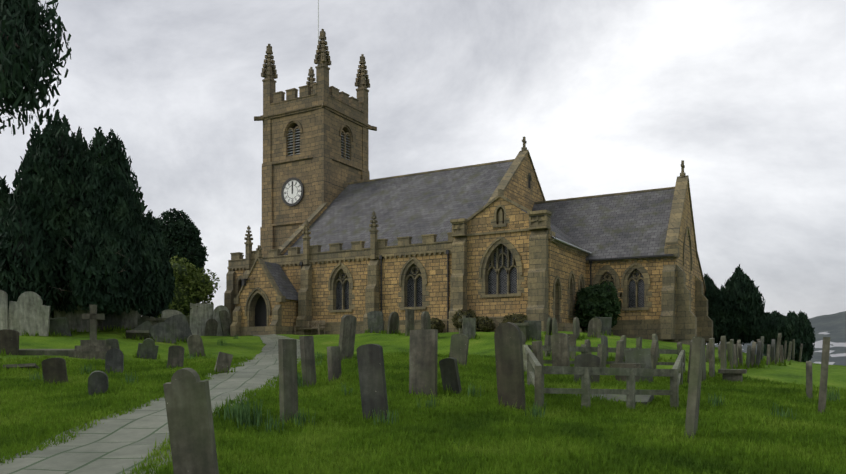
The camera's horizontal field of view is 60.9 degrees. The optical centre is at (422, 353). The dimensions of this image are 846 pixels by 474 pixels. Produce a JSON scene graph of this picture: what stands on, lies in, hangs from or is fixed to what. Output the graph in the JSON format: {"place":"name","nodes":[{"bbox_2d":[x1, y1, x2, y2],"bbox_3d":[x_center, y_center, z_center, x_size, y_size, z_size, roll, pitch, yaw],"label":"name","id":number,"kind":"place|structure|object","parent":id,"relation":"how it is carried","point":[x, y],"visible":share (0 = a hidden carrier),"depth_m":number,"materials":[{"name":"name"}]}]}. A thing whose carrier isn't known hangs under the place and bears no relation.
{"place":"outdoors","nodes":[
{"label":"outdoors","id":0,"kind":"place"},
{"bbox_2d":[254,29,376,256],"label":"church tower","id":1,"kind":"structure","parent":0,"point":[320,113],"depth_m":53.37,"materials":[{"name":"brown stone"}]},
{"bbox_2d":[283,180,300,202],"bbox_3d":[-9.610,-11.876,52.937,1.800,1.800,0.001,0,0,30],"label":"clock face","id":2,"kind":"object","parent":1,"relation":"attached to","point":[295,193],"depth_m":52.94},
{"bbox_2d":[318,0,318,44],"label":"flagpole","id":3,"kind":"object","parent":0,"point":[318,21],"depth_m":54.61,"materials":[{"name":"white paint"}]},
{"bbox_2d":[255,124,530,325],"bbox_3d":[-2.711,-9.036,50.384,18.345,15.941,9.768,0,0,-9],"label":"dark church interior","id":4,"kind":"object","parent":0,"point":[260,313],"visible":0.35,"depth_m":45.42,"materials":[{"name":"black"}]},
{"bbox_2d":[0,311,845,473],"bbox_3d":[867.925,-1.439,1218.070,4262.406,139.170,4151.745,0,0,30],"label":"terrain","id":5,"kind":"structure","parent":0,"point":[832,327],"depth_m":30.87,"materials":[{"name":"green plant"}]},
{"bbox_2d":[0,0,71,135],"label":"tree foliage","id":6,"kind":"object","parent":5,"relation":"on","point":[27,65],"depth_m":6.89,"materials":[{"name":"green plant"}]},
{"bbox_2d":[0,109,174,317],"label":"tree","id":7,"kind":"object","parent":5,"relation":"on","point":[108,179],"depth_m":29.79,"materials":[{"name":"green plant"}]},
{"bbox_2d":[49,238,129,302],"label":"tree branches","id":8,"kind":"object","parent":7,"relation":"attached to","point":[69,283],"visible":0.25,"depth_m":29.50,"materials":[{"name":"brown"}]},
{"bbox_2d":[0,290,228,335],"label":"gravestones","id":9,"kind":"object","parent":5,"relation":"on","point":[29,310],"visible":0.4,"depth_m":28.44,"materials":[{"name":"grey stone"}]},
{"bbox_2d":[0,334,300,473],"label":"path flagstones","id":10,"kind":"object","parent":5,"relation":"on","point":[115,445],"visible":0.52,"depth_m":10.19,"materials":[{"name":"grey stone"}]},
{"bbox_2d":[156,208,208,271],"bbox_3d":[-22.175,-6.990,65.266,6.030,12.435,6.000,0,0,30],"label":"tree","id":11,"kind":"object","parent":5,"relation":"on","point":[184,223],"depth_m":63.70,"materials":[{"name":"green plant"}]},
{"bbox_2d":[154,255,219,317],"bbox_3d":[-16.303,-3.490,46.482,5.714,5.458,5.259,0,0,30],"label":"laurel bush","id":12,"kind":"object","parent":5,"relation":"on","point":[192,273],"depth_m":45.40,"materials":[{"name":"green plant"}]},
{"bbox_2d":[294,320,324,334],"bbox_3d":[-6.990,-1.516,44.354,1.950,1.000,0.620,0,0,30],"label":"bench","id":13,"kind":"object","parent":5,"relation":"on","point":[318,327],"visible":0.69,"depth_m":44.38,"materials":[{"name":"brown wood"}]},
{"bbox_2d":[0,305,829,473],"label":"gravestones","id":14,"kind":"object","parent":5,"relation":"on","point":[190,418],"depth_m":16.87,"materials":[{"name":"grey stone"}]},
{"bbox_2d":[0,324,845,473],"bbox_3d":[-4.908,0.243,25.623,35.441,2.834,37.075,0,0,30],"label":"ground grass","id":15,"kind":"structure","parent":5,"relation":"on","point":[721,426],"depth_m":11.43,"materials":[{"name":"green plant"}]},
{"bbox_2d":[29,333,839,431],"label":"grass tufts","id":16,"kind":"object","parent":5,"relation":"on","point":[242,417],"visible":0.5,"depth_m":11.62,"materials":[{"name":"green plant"}]},
{"bbox_2d":[430,317,444,332],"bbox_3d":[0.609,-1.365,39.800,1.184,1.250,1.286,0,0,30],"label":"dry shrub","id":17,"kind":"object","parent":5,"relation":"on","point":[437,322],"depth_m":39.52,"materials":[{"name":"green plant"}]},
{"bbox_2d":[451,309,475,330],"bbox_3d":[2.241,-1.737,38.645,1.547,1.294,1.553,0,0,30],"label":"dry shrub","id":18,"kind":"object","parent":5,"relation":"on","point":[455,318],"depth_m":38.32,"materials":[{"name":"green plant"}]},
{"bbox_2d":[224,136,712,344],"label":"stone trim","id":19,"kind":"structure","parent":5,"relation":"on","point":[678,321],"depth_m":41.59,"materials":[{"name":"brown stone"}]},
{"bbox_2d":[476,316,494,331],"bbox_3d":[3.195,-1.504,38.297,1.334,0.990,1.300,0,0,30],"label":"dry shrub","id":20,"kind":"object","parent":5,"relation":"on","point":[487,327],"depth_m":37.96,"materials":[{"name":"green plant"}]},
{"bbox_2d":[502,312,529,322],"bbox_3d":[4.800,-1.429,37.214,1.706,1.367,1.664,0,0,30],"label":"dry shrub","id":21,"kind":"object","parent":5,"relation":"on","point":[510,318],"depth_m":36.87,"materials":[{"name":"green plant"}]},
{"bbox_2d":[574,281,621,331],"bbox_3d":[9.719,-2.335,40.279,2.798,3.374,3.136,0,0,30],"label":"holly shrub","id":22,"kind":"object","parent":5,"relation":"on","point":[612,302],"depth_m":39.54,"materials":[{"name":"green plant"}]},
{"bbox_2d":[522,344,684,409],"bbox_3d":[4.706,0.586,19.344,4.266,1.703,12.288,0,0,21],"label":"grave fence","id":23,"kind":"object","parent":5,"relation":"on","point":[535,369],"visible":0.81,"depth_m":14.25,"materials":[{"name":"grey stone"}]},
{"bbox_2d":[704,264,796,348],"bbox_3d":[21.353,-2.870,49.292,7.569,6.063,5.279,0,0,30],"label":"yew tree","id":24,"kind":"object","parent":5,"relation":"on","point":[733,310],"depth_m":47.45,"materials":[{"name":"green plant"}]},
{"bbox_2d":[763,310,815,361],"bbox_3d":[30.280,-0.934,59.493,3.885,5.144,3.942,0,0,30],"label":"yew tree","id":25,"kind":"object","parent":5,"relation":"on","point":[808,336],"depth_m":58.07,"materials":[{"name":"green plant"}]},
{"bbox_2d":[0,0,845,344],"label":"sky","id":26,"kind":"structure","parent":0,"point":[605,96],"materials":[{"name":"white"}]},
{"bbox_2d":[287,129,591,253],"bbox_3d":[-0.949,-12.036,48.240,26.355,12.260,6.844,0,0,42],"label":"church leadwork","id":27,"kind":"object","parent":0,"point":[571,245],"visible":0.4,"depth_m":52.99,"materials":[{"name":"grey metal"}]},
{"bbox_2d":[230,153,705,344],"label":"church walls","id":28,"kind":"structure","parent":0,"point":[563,263],"depth_m":41.39,"materials":[{"name":"brown stone"}]},
{"bbox_2d":[241,246,643,309],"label":"church windows","id":29,"kind":"structure","parent":28,"relation":"in","point":[513,286],"depth_m":41.55,"materials":[{"name":"black glass"}]},
{"bbox_2d":[241,177,673,331],"bbox_3d":[-0.211,-6.846,43.375,27.900,12.160,8.550,0,0,30],"label":"church ironwork","id":30,"kind":"object","parent":28,"relation":"attached to","point":[300,199],"visible":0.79,"depth_m":42.42,"materials":[{"name":"black metal"}]},
{"bbox_2d":[265,161,674,299],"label":"church roofs","id":31,"kind":"structure","parent":28,"relation":"on","point":[415,207],"depth_m":45.40,"materials":[{"name":"grey stone"}]}
]}

